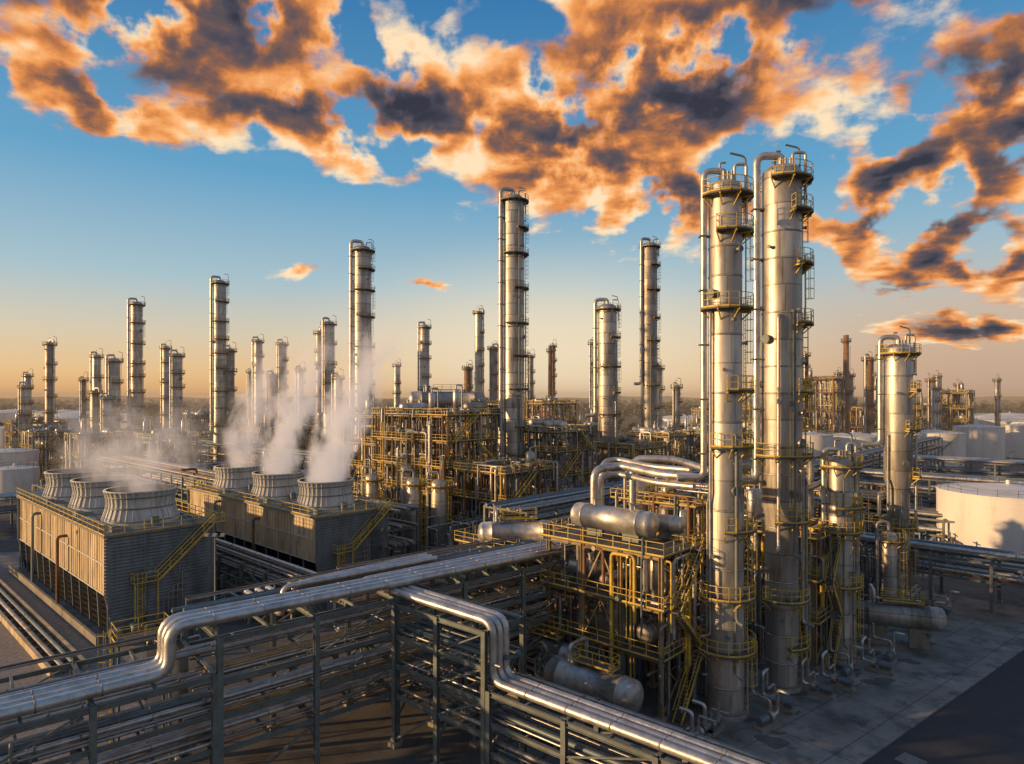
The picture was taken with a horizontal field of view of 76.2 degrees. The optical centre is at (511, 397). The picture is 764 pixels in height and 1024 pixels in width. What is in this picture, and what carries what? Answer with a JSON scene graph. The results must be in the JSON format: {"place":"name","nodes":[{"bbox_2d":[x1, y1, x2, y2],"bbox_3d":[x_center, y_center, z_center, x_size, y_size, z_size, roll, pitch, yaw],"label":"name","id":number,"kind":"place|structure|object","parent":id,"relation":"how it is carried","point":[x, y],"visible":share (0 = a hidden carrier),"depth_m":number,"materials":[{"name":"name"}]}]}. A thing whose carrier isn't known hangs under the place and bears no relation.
{"place":"outdoors","nodes":[
{"label":"outdoors","id":0,"kind":"place"},
{"bbox_2d":[0,552,146,763],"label":"gravel ground","id":1,"kind":"structure","parent":0,"point":[12,650],"depth_m":67.76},
{"bbox_2d":[0,579,87,677],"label":"pipes","id":2,"kind":"object","parent":1,"relation":"on","point":[52,636],"visible":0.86,"depth_m":71.28,"materials":[{"name":"silver metal"}]},
{"bbox_2d":[8,468,224,646],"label":"cooling tower","id":3,"kind":"structure","parent":1,"relation":"on","point":[100,552],"depth_m":75.52,"materials":[{"name":"metal"}]},
{"bbox_2d":[0,446,1023,763],"bbox_3d":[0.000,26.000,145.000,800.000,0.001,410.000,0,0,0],"label":"ground","id":4,"kind":"structure","parent":0,"point":[360,734],"depth_m":52.65,"materials":[{"name":"concrete"}]},
{"bbox_2d":[0,462,38,501],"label":"storage tank","id":5,"kind":"object","parent":4,"relation":"on","point":[14,477],"visible":0.82,"depth_m":164.73,"materials":[{"name":"metal"}]},
{"bbox_2d":[0,445,39,482],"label":"storage tank","id":6,"kind":"object","parent":4,"relation":"on","point":[11,455],"visible":0.58,"depth_m":194.86,"materials":[{"name":"metal"}]},
{"bbox_2d":[11,378,33,447],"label":"fractionation column","id":7,"kind":"structure","parent":4,"relation":"on","point":[24,410],"depth_m":233.78,"materials":[{"name":"silver metal"}]},
{"bbox_2d":[4,407,68,447],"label":"process structure","id":8,"kind":"object","parent":4,"relation":"on","point":[10,429],"visible":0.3,"depth_m":261.32,"materials":[{"name":"beige metal"}]},
{"bbox_2d":[18,425,80,479],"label":"process structure","id":9,"kind":"object","parent":4,"relation":"on","point":[44,444],"visible":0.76,"depth_m":209.25,"materials":[{"name":"metal"}]},
{"bbox_2d":[42,336,58,449],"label":"fractionation column","id":10,"kind":"structure","parent":4,"relation":"on","point":[50,410],"depth_m":258.85,"materials":[{"name":"silver metal"}]},
{"bbox_2d":[64,417,130,468],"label":"process structure","id":11,"kind":"object","parent":4,"relation":"on","point":[73,447],"visible":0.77,"depth_m":182.69,"materials":[{"name":"beige metal"}]},
{"bbox_2d":[99,351,123,445],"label":"fractionation column","id":12,"kind":"structure","parent":4,"relation":"on","point":[112,372],"depth_m":218.55,"materials":[{"name":"silver metal"}]},
{"bbox_2d":[0,632,231,763],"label":"pipe rack","id":13,"kind":"object","parent":4,"relation":"on","point":[76,735],"visible":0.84,"depth_m":39.94,"materials":[{"name":"metal"}]},
{"bbox_2d":[121,296,145,464],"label":"distillation column","id":14,"kind":"structure","parent":4,"relation":"on","point":[136,363],"depth_m":238.40,"materials":[{"name":"silver metal"}]},
{"bbox_2d":[98,612,171,763],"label":"valve platform","id":15,"kind":"structure","parent":4,"relation":"on","point":[132,635],"depth_m":46.12,"materials":[{"name":"metal"}]},
{"bbox_2d":[155,340,171,461],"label":"fractionation column","id":16,"kind":"structure","parent":4,"relation":"on","point":[164,388],"depth_m":258.99,"materials":[{"name":"silver metal"}]},
{"bbox_2d":[128,417,200,474],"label":"process structure","id":17,"kind":"object","parent":4,"relation":"on","point":[174,453],"visible":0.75,"depth_m":185.17,"materials":[{"name":"metal"}]},
{"bbox_2d":[168,346,184,447],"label":"fractionation column","id":18,"kind":"structure","parent":4,"relation":"on","point":[175,385],"depth_m":228.45,"materials":[{"name":"silver metal"}]},
{"bbox_2d":[182,409,230,469],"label":"process structure","id":19,"kind":"object","parent":4,"relation":"on","point":[194,426],"visible":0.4,"depth_m":229.75,"materials":[{"name":"metal"}]},
{"bbox_2d":[203,274,228,469],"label":"distillation column","id":20,"kind":"structure","parent":4,"relation":"on","point":[218,373],"depth_m":208.34,"materials":[{"name":"silver metal"}]},
{"bbox_2d":[226,342,236,459],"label":"fractionation column","id":21,"kind":"structure","parent":4,"relation":"on","point":[231,374],"depth_m":238.87,"materials":[{"name":"silver metal"}]},
{"bbox_2d":[147,438,339,475],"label":"pipe rack","id":22,"kind":"object","parent":4,"relation":"on","point":[209,452],"visible":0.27,"depth_m":193.38,"materials":[{"name":"metal"}]},
{"bbox_2d":[105,450,399,481],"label":"pipe rack","id":23,"kind":"object","parent":4,"relation":"on","point":[138,470],"visible":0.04,"depth_m":170.91,"materials":[{"name":"metal"}]},
{"bbox_2d":[94,454,418,559],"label":"pipe rack","id":24,"kind":"object","parent":4,"relation":"on","point":[178,479],"visible":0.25,"depth_m":139.03,"materials":[{"name":"metal"}]},
{"bbox_2d":[249,334,264,452],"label":"fractionation column","id":25,"kind":"structure","parent":4,"relation":"on","point":[259,372],"depth_m":268.61,"materials":[{"name":"silver metal"}]},
{"bbox_2d":[216,568,322,624],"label":"pipe manifold","id":26,"kind":"object","parent":4,"relation":"on","point":[223,582],"visible":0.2,"depth_m":81.21,"materials":[{"name":"silver metal"}]},
{"bbox_2d":[213,538,326,633],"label":"pipe rack","id":27,"kind":"object","parent":4,"relation":"on","point":[230,562],"visible":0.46,"depth_m":80.91,"materials":[{"name":"metal"}]},
{"bbox_2d":[234,447,306,469],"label":"process structure","id":28,"kind":"object","parent":4,"relation":"on","point":[290,462],"visible":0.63,"depth_m":165.11,"materials":[{"name":"beige metal"}]},
{"bbox_2d":[265,367,280,455],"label":"fractionation column","id":29,"kind":"structure","parent":4,"relation":"on","point":[272,392],"depth_m":234.02,"materials":[{"name":"silver metal"}]},
{"bbox_2d":[240,410,317,468],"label":"process structure","id":30,"kind":"object","parent":4,"relation":"on","point":[280,427],"visible":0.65,"depth_m":202.86,"materials":[{"name":"beige metal"}]},
{"bbox_2d":[275,336,288,455],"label":"fractionation column","id":31,"kind":"structure","parent":4,"relation":"on","point":[282,360],"depth_m":258.56,"materials":[{"name":"silver metal"}]},
{"bbox_2d":[186,463,396,577],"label":"cooling tower","id":32,"kind":"structure","parent":4,"relation":"on","point":[318,524],"depth_m":92.62,"materials":[{"name":"metal"}]},
{"bbox_2d":[295,362,305,448],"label":"fractionation column","id":33,"kind":"structure","parent":4,"relation":"on","point":[300,381],"depth_m":249.06,"materials":[{"name":"silver metal"}]},
{"bbox_2d":[313,327,322,462],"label":"fractionation column","id":34,"kind":"structure","parent":4,"relation":"on","point":[318,419],"depth_m":248.39,"materials":[{"name":"silver metal"}]},
{"bbox_2d":[317,315,336,462],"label":"fractionation column","id":35,"kind":"structure","parent":4,"relation":"on","point":[328,344],"depth_m":244.05,"materials":[{"name":"silver metal"}]},
{"bbox_2d":[326,369,344,473],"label":"fractionation column","id":36,"kind":"structure","parent":4,"relation":"on","point":[338,379],"depth_m":223.92,"materials":[{"name":"silver metal"}]},
{"bbox_2d":[342,239,374,494],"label":"distillation column","id":37,"kind":"structure","parent":4,"relation":"on","point":[361,317],"depth_m":168.09,"materials":[{"name":"silver metal"}]},
{"bbox_2d":[171,536,577,763],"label":"pipe rack","id":38,"kind":"object","parent":4,"relation":"on","point":[346,680],"visible":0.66,"depth_m":48.05,"materials":[{"name":"metal"}]},
{"bbox_2d":[0,542,578,721],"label":"insulated pipeline","id":39,"kind":"object","parent":38,"relation":"on","point":[161,664],"visible":0.92,"depth_m":41.87,"materials":[{"name":"metal"}]},
{"bbox_2d":[244,552,436,615],"bbox_3d":[-14.755,15.449,57.093,14.241,2.538,8.220,0,0,-41],"label":"branch piping","id":40,"kind":"object","parent":38,"relation":"on","point":[425,557],"visible":0.58,"depth_m":54.34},
{"bbox_2d":[363,541,765,763],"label":"insulated pipeline","id":41,"kind":"object","parent":38,"relation":"on","point":[504,677],"visible":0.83,"depth_m":40.63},
{"bbox_2d":[332,395,422,515],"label":"process structure","id":42,"kind":"object","parent":4,"relation":"on","point":[358,459],"visible":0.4,"depth_m":147.39,"materials":[{"name":"beige metal"}]},
{"bbox_2d":[394,469,426,553],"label":"vertical vessel","id":43,"kind":"object","parent":4,"relation":"on","point":[414,483],"visible":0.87,"depth_m":104.14,"materials":[{"name":"silver metal"}]},
{"bbox_2d":[417,319,431,390],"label":"fractionation column","id":44,"kind":"structure","parent":4,"relation":"on","point":[425,358],"depth_m":258.48,"materials":[{"name":"silver metal"}]},
{"bbox_2d":[371,384,500,544],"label":"process structure","id":45,"kind":"object","parent":4,"relation":"on","point":[424,435],"visible":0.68,"depth_m":118.77,"materials":[{"name":"beige metal"}]},
{"bbox_2d":[408,384,485,407],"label":"horizontal vessel","id":46,"kind":"object","parent":45,"relation":"on","point":[445,398],"visible":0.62,"depth_m":129.68,"materials":[{"name":"silver metal"}]},
{"bbox_2d":[427,471,452,555],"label":"vertical vessel","id":47,"kind":"object","parent":4,"relation":"on","point":[439,496],"visible":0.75,"depth_m":102.97,"materials":[{"name":"silver metal"}]},
{"bbox_2d":[330,541,578,697],"bbox_3d":[-4.590,20.963,68.822,29.864,10.073,7.850,0,0,-41],"label":"pipe rack","id":48,"kind":"object","parent":4,"relation":"on","point":[363,598],"visible":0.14,"depth_m":64.61,"materials":[{"name":"metal"}]},
{"bbox_2d":[388,588,525,763],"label":"pipe rack","id":49,"kind":"object","parent":4,"relation":"on","point":[437,711],"visible":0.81,"depth_m":46.45,"materials":[{"name":"metal"}]},
{"bbox_2d":[425,508,522,554],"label":"pipe manifold","id":50,"kind":"object","parent":4,"relation":"on","point":[449,533],"visible":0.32,"depth_m":98.48,"materials":[{"name":"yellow metal"}]},
{"bbox_2d":[473,305,484,435],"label":"fractionation column","id":51,"kind":"structure","parent":4,"relation":"on","point":[479,363],"depth_m":258.76,"materials":[{"name":"silver metal"}]},
{"bbox_2d":[487,341,498,425],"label":"fractionation column","id":52,"kind":"structure","parent":4,"relation":"on","point":[493,350],"depth_m":260.71,"materials":[{"name":"silver metal"}]},
{"bbox_2d":[452,446,559,549],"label":"process structure","id":53,"kind":"object","parent":4,"relation":"on","point":[513,486],"visible":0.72,"depth_m":108.04,"materials":[{"name":"yellow metal"}]},
{"bbox_2d":[454,525,559,632],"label":"process structure","id":54,"kind":"object","parent":4,"relation":"on","point":[467,539],"visible":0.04,"depth_m":72.91,"materials":[{"name":"beige metal"}]},
{"bbox_2d":[478,506,550,544],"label":"accumulator drum","id":55,"kind":"object","parent":54,"relation":"on","point":[497,528],"visible":0.72,"depth_m":72.45,"materials":[{"name":"metal"}]},
{"bbox_2d":[497,187,528,507],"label":"distillation column","id":56,"kind":"structure","parent":4,"relation":"on","point":[513,254],"depth_m":135.12,"materials":[{"name":"silver metal"}]},
{"bbox_2d":[479,629,579,676],"bbox_3d":[0.862,23.670,59.110,10.072,4.669,5.577,0,0,43],"label":"pipe manifold","id":57,"kind":"object","parent":4,"relation":"on","point":[542,656],"visible":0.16,"depth_m":57.83,"materials":[{"name":"silver metal"}]},
{"bbox_2d":[515,614,576,675],"bbox_3d":[3.000,23.291,60.000,3.874,5.425,6.816,0,0,-31],"label":"horizontal vessel","id":58,"kind":"object","parent":4,"relation":"on","point":[555,645],"visible":0.44,"depth_m":59.17,"materials":[{"name":"silver metal"}]},
{"bbox_2d":[498,416,596,509],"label":"process structure","id":59,"kind":"object","parent":4,"relation":"on","point":[579,448],"visible":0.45,"depth_m":136.60,"materials":[{"name":"metal"}]},
{"bbox_2d":[524,396,578,464],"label":"process structure","id":60,"kind":"object","parent":4,"relation":"on","point":[535,403],"visible":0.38,"depth_m":221.46,"materials":[{"name":"yellow metal"}]},
{"bbox_2d":[544,636,643,739],"bbox_3d":[6.613,22.889,51.714,8.474,6.220,4.075,0,0,45],"label":"horizontal vessel","id":61,"kind":"object","parent":4,"relation":"on","point":[592,677],"visible":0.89,"depth_m":50.49,"materials":[{"name":"silver metal"}]},
{"bbox_2d":[585,295,620,495],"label":"distillation column","id":62,"kind":"structure","parent":4,"relation":"on","point":[609,396],"depth_m":148.34,"materials":[{"name":"silver metal"}]},
{"bbox_2d":[483,459,760,563],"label":"pipe rack","id":63,"kind":"object","parent":4,"relation":"on","point":[543,512],"visible":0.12,"depth_m":98.01,"materials":[{"name":"metal"}]},
{"bbox_2d":[540,516,705,725],"bbox_3d":[9.745,18.663,58.205,14.166,14.833,7.130,0,0,43],"label":"process structure","id":64,"kind":"object","parent":4,"relation":"on","point":[624,593],"visible":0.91,"depth_m":55.18,"materials":[{"name":"beige metal"}]},
{"bbox_2d":[570,498,658,542],"bbox_3d":[9.000,10.842,58.200,8.700,3.324,2.300,0,0,43],"label":"overhead condenser","id":65,"kind":"object","parent":64,"relation":"on","point":[630,522],"visible":1,"depth_m":57.04,"materials":[{"name":"metal"}]},
{"bbox_2d":[633,504,686,538],"bbox_3d":[12.600,11.241,59.600,6.950,2.621,1.600,0,0,43],"label":"overhead condenser","id":66,"kind":"object","parent":64,"relation":"on","point":[669,525],"visible":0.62,"depth_m":57.75,"materials":[{"name":"metal"}]},
{"bbox_2d":[479,670,782,763],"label":"pipe rack","id":67,"kind":"object","parent":4,"relation":"on","point":[525,738],"visible":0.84,"depth_m":40.48,"materials":[{"name":"metal"}]},
{"bbox_2d":[594,434,669,503],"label":"process structure","id":68,"kind":"object","parent":4,"relation":"on","point":[631,445],"visible":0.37,"depth_m":144.99,"materials":[{"name":"beige metal"}]},
{"bbox_2d":[634,236,660,462],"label":"distillation column","id":69,"kind":"structure","parent":4,"relation":"on","point":[649,317],"depth_m":183.32,"materials":[{"name":"silver metal"}]},
{"bbox_2d":[610,479,707,622],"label":"process structure","id":70,"kind":"object","parent":4,"relation":"on","point":[681,504],"visible":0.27,"depth_m":75.04,"materials":[{"name":"beige metal"}]},
{"bbox_2d":[625,420,699,476],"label":"process structure","id":71,"kind":"object","parent":4,"relation":"on","point":[688,451],"visible":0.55,"depth_m":174.99,"materials":[{"name":"metal"}]},
{"bbox_2d":[626,597,706,695],"bbox_3d":[15.156,22.318,60.998,8.132,7.375,6.157,0,0,43],"label":"pipe manifold","id":72,"kind":"object","parent":4,"relation":"on","point":[701,618],"visible":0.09,"depth_m":59.55,"materials":[{"name":"yellow metal"}]},
{"bbox_2d":[697,557,764,668],"bbox_3d":[23.516,21.076,67.236,8.140,9.860,7.226,0,0,43],"label":"pipe manifold","id":73,"kind":"object","parent":4,"relation":"on","point":[760,646],"visible":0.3,"depth_m":64.46,"materials":[{"name":"metal"}]},
{"bbox_2d":[802,368,846,433],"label":"process structure","id":74,"kind":"object","parent":4,"relation":"on","point":[836,406],"visible":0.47,"depth_m":244.34,"materials":[{"name":"yellow metal"}]},
{"bbox_2d":[816,482,886,544],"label":"process structure","id":75,"kind":"object","parent":4,"relation":"on","point":[871,493],"visible":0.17,"depth_m":112.48,"materials":[{"name":"metal"}]},
{"bbox_2d":[821,430,882,451],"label":"storage tank","id":76,"kind":"object","parent":4,"relation":"on","point":[858,438],"visible":0.25,"depth_m":218.60,"materials":[{"name":"metal"}]},
{"bbox_2d":[690,589,1023,763],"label":"concrete pad","id":77,"kind":"object","parent":4,"relation":"on","point":[827,733],"visible":0.33,"depth_m":57.63,"materials":[{"name":"concrete"}]},
{"bbox_2d":[676,152,756,721],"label":"distillation column","id":78,"kind":"structure","parent":77,"relation":"on","point":[726,649],"depth_m":53.06,"materials":[{"name":"silver metal"}]},
{"bbox_2d":[751,676,789,733],"bbox_3d":[20.098,24.300,52.001,2.928,3.400,2.716,0,0,-34],"label":"pump","id":79,"kind":"object","parent":77,"relation":"on","point":[766,722],"visible":1,"depth_m":51.58,"materials":[{"name":"metal"}]},
{"bbox_2d":[761,668,796,715],"bbox_3d":[21.989,24.300,54.485,2.928,3.400,2.716,0,0,43],"label":"pump","id":80,"kind":"object","parent":77,"relation":"on","point":[788,707],"visible":0.85,"depth_m":54.25,"materials":[{"name":"metal"}]},
{"bbox_2d":[743,144,818,693],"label":"distillation column","id":81,"kind":"structure","parent":77,"relation":"on","point":[781,212],"depth_m":57.80,"materials":[{"name":"silver metal"}]},
{"bbox_2d":[590,448,859,580],"bbox_3d":[23.532,13.020,64.619,33.056,15.960,11.241,0,0,-25],"label":"overhead piping","id":82,"kind":"object","parent":81,"relation":"attached to","point":[633,467],"visible":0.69,"depth_m":61.52,"materials":[{"name":"silver metal"}]},
{"bbox_2d":[744,480,842,671],"bbox_3d":[27.367,17.372,66.919,11.505,17.401,6.169,0,0,43],"label":"process structure","id":83,"kind":"object","parent":77,"relation":"on","point":[819,580],"visible":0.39,"depth_m":63.57,"materials":[{"name":"beige metal"}]},
{"bbox_2d":[801,657,835,700],"bbox_3d":[26.489,24.300,56.985,2.928,3.400,2.716,0,0,43],"label":"pump","id":84,"kind":"object","parent":77,"relation":"on","point":[824,691],"visible":1,"depth_m":56.87,"materials":[{"name":"metal"}]},
{"bbox_2d":[811,430,863,664],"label":"stripper column","id":85,"kind":"structure","parent":77,"relation":"on","point":[842,470],"depth_m":64.01,"materials":[{"name":"silver metal"}]},
{"bbox_2d":[821,650,855,692],"bbox_3d":[28.989,24.300,58.485,2.928,3.400,2.716,0,0,43],"label":"pump","id":86,"kind":"object","parent":77,"relation":"on","point":[844,684],"visible":1,"depth_m":58.38,"materials":[{"name":"metal"}]},
{"bbox_2d":[743,619,947,748],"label":"oil stains","id":87,"kind":"object","parent":77,"relation":"on","point":[775,743],"visible":0.41,"depth_m":59.42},
{"bbox_2d":[875,520,906,603],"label":"vertical vessel","id":88,"kind":"object","parent":77,"relation":"on","point":[890,541],"visible":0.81,"depth_m":77.45,"materials":[{"name":"silver metal"}]},
{"bbox_2d":[860,541,924,604],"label":"pipe manifold","id":89,"kind":"object","parent":77,"relation":"on","point":[869,569],"visible":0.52,"depth_m":81.23,"materials":[{"name":"silver metal"}]},
{"bbox_2d":[861,326,925,603],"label":"distillation column","id":90,"kind":"structure","parent":77,"relation":"on","point":[895,428],"depth_m":82.73,"materials":[{"name":"silver metal"}]},
{"bbox_2d":[855,583,946,649],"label":"horizontal vessel","id":91,"kind":"object","parent":77,"relation":"on","point":[918,621],"visible":0.86,"depth_m":67.83,"materials":[{"name":"metal"}]},
{"bbox_2d":[762,501,954,558],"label":"pipe rack","id":92,"kind":"object","parent":4,"relation":"on","point":[925,511],"visible":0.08,"depth_m":107.84,"materials":[{"name":"metal"}]},
{"bbox_2d":[861,351,876,433],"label":"fractionation column","id":93,"kind":"structure","parent":4,"relation":"on","point":[870,387],"depth_m":258.46,"materials":[{"name":"metal"}]},
{"bbox_2d":[804,436,942,482],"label":"pipe rack","id":94,"kind":"object","parent":4,"relation":"on","point":[869,458],"visible":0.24,"depth_m":177.50,"materials":[{"name":"metal"}]},
{"bbox_2d":[743,461,1023,523],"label":"pipe rack","id":95,"kind":"object","parent":4,"relation":"on","point":[929,487],"visible":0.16,"depth_m":128.48,"materials":[{"name":"metal"}]},
{"bbox_2d":[849,452,1023,494],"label":"pipe rack","id":96,"kind":"object","parent":4,"relation":"on","point":[994,472],"visible":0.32,"depth_m":173.12,"materials":[{"name":"metal"}]},
{"bbox_2d":[854,647,1023,763],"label":"kerb","id":97,"kind":"structure","parent":4,"relation":"on","point":[895,737],"depth_m":53.97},
{"bbox_2d":[913,428,967,466],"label":"storage tank","id":98,"kind":"object","parent":4,"relation":"on","point":[954,443],"visible":0.55,"depth_m":245.63,"materials":[{"name":"metal"}]},
{"bbox_2d":[860,532,1023,617],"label":"pipe rack","id":99,"kind":"object","parent":4,"relation":"on","point":[998,572],"visible":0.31,"depth_m":81.49,"materials":[{"name":"metal"}]},
{"bbox_2d":[940,381,974,430],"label":"process structure","id":100,"kind":"object","parent":4,"relation":"on","point":[966,416],"visible":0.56,"depth_m":333.80,"materials":[{"name":"beige metal"}]},
{"bbox_2d":[952,423,1005,458],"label":"storage tank","id":101,"kind":"object","parent":4,"relation":"on","point":[984,441],"visible":0.73,"depth_m":265.29,"materials":[{"name":"metal"}]},
{"bbox_2d":[935,476,1023,569],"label":"storage tank","id":102,"kind":"object","parent":4,"relation":"on","point":[988,515],"visible":0.83,"depth_m":99.31,"materials":[{"name":"metal"}]},
{"bbox_2d":[1002,422,1023,458],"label":"storage tank","id":103,"kind":"object","parent":4,"relation":"on","point":[1014,437],"visible":0.77,"depth_m":281.60,"materials":[{"name":"metal"}]},
{"bbox_2d":[0,0,1023,398],"label":"sky","id":104,"kind":"structure","parent":0,"point":[154,150],"materials":[{"name":"blue"}]},
{"bbox_2d":[2,396,1023,403],"bbox_3d":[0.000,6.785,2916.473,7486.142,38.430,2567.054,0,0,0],"label":"hills","id":105,"kind":"structure","parent":0,"point":[665,399],"depth_m":3247.31,"materials":[{"name":"green plant"}]},
{"bbox_2d":[15,403,1019,445],"bbox_3d":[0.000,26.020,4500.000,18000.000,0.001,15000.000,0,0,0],"label":"field ground","id":106,"kind":"structure","parent":0,"point":[238,434],"depth_m":692.89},
{"bbox_2d":[0,398,1023,436],"bbox_3d":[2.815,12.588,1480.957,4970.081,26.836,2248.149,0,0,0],"label":"distant trees","id":107,"kind":"object","parent":106,"relation":"on","point":[687,405],"visible":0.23,"depth_m":1018.22,"materials":[{"name":"green plant"}]},
{"bbox_2d":[862,650,1023,763],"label":"asphalt road","id":108,"kind":"structure","parent":0,"point":[981,721],"depth_m":51.20,"materials":[{"name":"asphalt"}]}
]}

